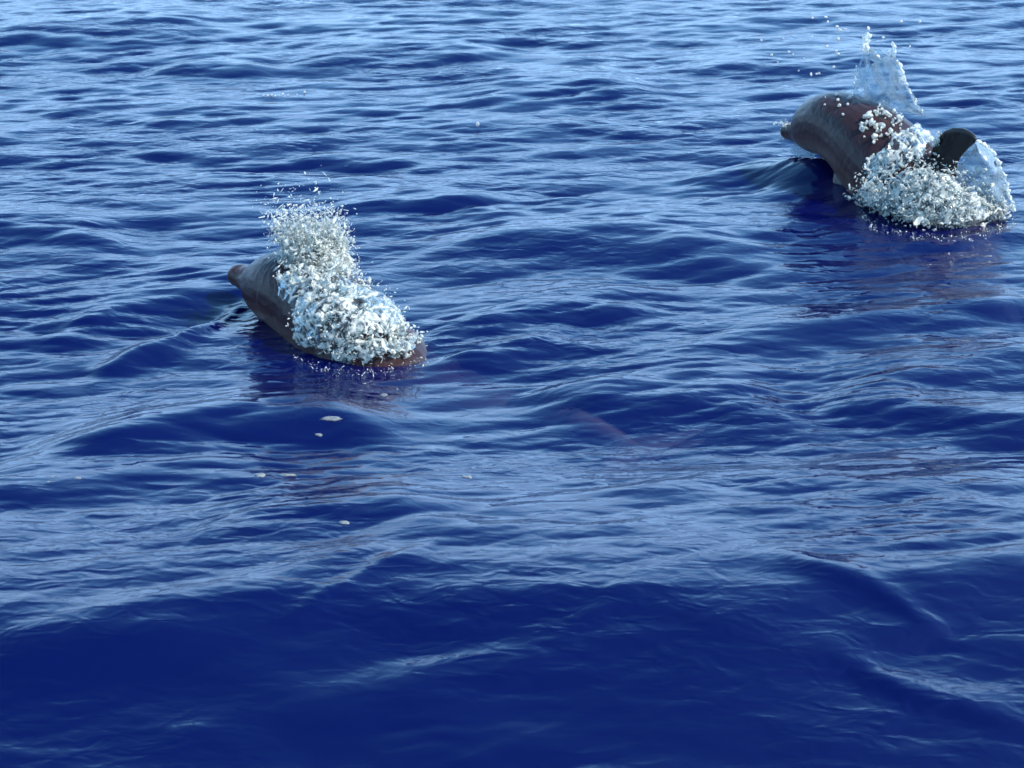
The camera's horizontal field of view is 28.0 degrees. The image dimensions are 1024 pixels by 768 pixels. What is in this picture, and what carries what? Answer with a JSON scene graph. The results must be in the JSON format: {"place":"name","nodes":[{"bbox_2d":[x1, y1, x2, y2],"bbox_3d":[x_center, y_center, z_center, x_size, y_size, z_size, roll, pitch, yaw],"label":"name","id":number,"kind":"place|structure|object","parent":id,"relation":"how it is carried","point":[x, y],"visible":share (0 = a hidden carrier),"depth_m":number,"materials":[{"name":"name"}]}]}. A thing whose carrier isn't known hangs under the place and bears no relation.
{"place":"outdoors","nodes":[
{"label":"outdoors","id":0,"kind":"place"},
{"bbox_2d":[0,0,1023,767],"bbox_3d":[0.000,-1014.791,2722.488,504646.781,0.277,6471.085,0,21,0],"label":"sea","id":1,"kind":"structure","parent":0,"point":[708,398],"depth_m":8.24,"materials":[{"name":"liquid"}]},
{"bbox_2d":[254,473,265,476],"bbox_3d":[-0.914,0.332,7.442,0.045,0.014,0.041,0,21,0],"label":"foam fleck","id":2,"kind":"object","parent":1,"relation":"on","point":[260,474],"visible":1,"depth_m":7.44},
{"bbox_2d":[279,473,295,476],"bbox_3d":[-0.817,0.331,7.463,0.075,0.010,0.027,0,21,0],"label":"foam fleck","id":3,"kind":"object","parent":1,"relation":"on","point":[283,474],"visible":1,"depth_m":7.46},
{"bbox_2d":[256,172,360,276],"bbox_3d":[-0.910,-0.689,9.132,0.467,0.576,0.371,0,21,0],"label":"splash","id":4,"kind":"object","parent":1,"relation":"on","point":[313,237],"visible":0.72,"depth_m":9.09,"materials":[{"name":"liquid"}]},
{"bbox_2d":[227,251,426,366],"bbox_3d":[-0.374,0.005,8.802,2.617,0.812,0.642,19,28,41],"label":"dolphin","id":5,"kind":"object","parent":1,"relation":"in","point":[256,283],"visible":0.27,"depth_m":9.04,"materials":[{"name":"black"}]},
{"bbox_2d":[319,416,341,420],"bbox_3d":[-0.704,0.135,7.982,0.095,0.017,0.036,0,21,0],"label":"foam fleck","id":6,"kind":"object","parent":1,"relation":"on","point":[331,418],"visible":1,"depth_m":7.97},
{"bbox_2d":[339,520,349,523],"bbox_3d":[-0.559,0.463,6.845,0.038,0.009,0.022,0,21,0],"label":"foam fleck","id":7,"kind":"object","parent":1,"relation":"on","point":[343,522],"visible":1,"depth_m":6.84},
{"bbox_2d":[273,239,428,376],"bbox_3d":[-0.730,-0.351,8.896,0.534,0.445,0.842,-18,27,-39],"label":"splash","id":8,"kind":"object","parent":1,"relation":"on","point":[394,320],"visible":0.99,"depth_m":8.85,"materials":[{"name":"liquid"}]},
{"bbox_2d":[773,119,815,156],"bbox_3d":[1.620,-1.391,11.822,0.231,0.257,0.277,-3,21,-7],"label":"splash","id":9,"kind":"object","parent":1,"relation":"on","point":[797,149],"visible":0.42,"depth_m":11.81,"materials":[{"name":"liquid"}]},
{"bbox_2d":[780,91,982,227],"bbox_3d":[2.196,-0.830,11.031,0.629,1.220,2.396,-12,24,-29],"label":"dolphin","id":10,"kind":"object","parent":1,"relation":"in","point":[835,139],"visible":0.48,"depth_m":11.07,"materials":[{"name":"black"}]},
{"bbox_2d":[851,32,924,115],"bbox_3d":[2.042,-1.690,11.195,0.152,0.414,0.464,-19,28,-41],"label":"splash","id":11,"kind":"object","parent":10,"relation":"on","point":[895,79],"visible":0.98,"depth_m":11.21,"materials":[{"name":"liquid"}]},
{"bbox_2d":[843,100,1016,241],"bbox_3d":[2.213,-1.126,10.805,0.891,0.517,1.066,0,21,0],"label":"splash","id":12,"kind":"object","parent":1,"relation":"on","point":[917,133],"visible":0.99,"depth_m":10.71,"materials":[{"name":"liquid"}]},
{"bbox_2d":[958,139,1015,221],"bbox_3d":[2.490,-1.044,10.733,0.318,0.456,0.210,0,21,0],"label":"splash","id":13,"kind":"object","parent":1,"relation":"on","point":[999,172],"visible":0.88,"depth_m":10.72,"materials":[{"name":"liquid"}]}
]}

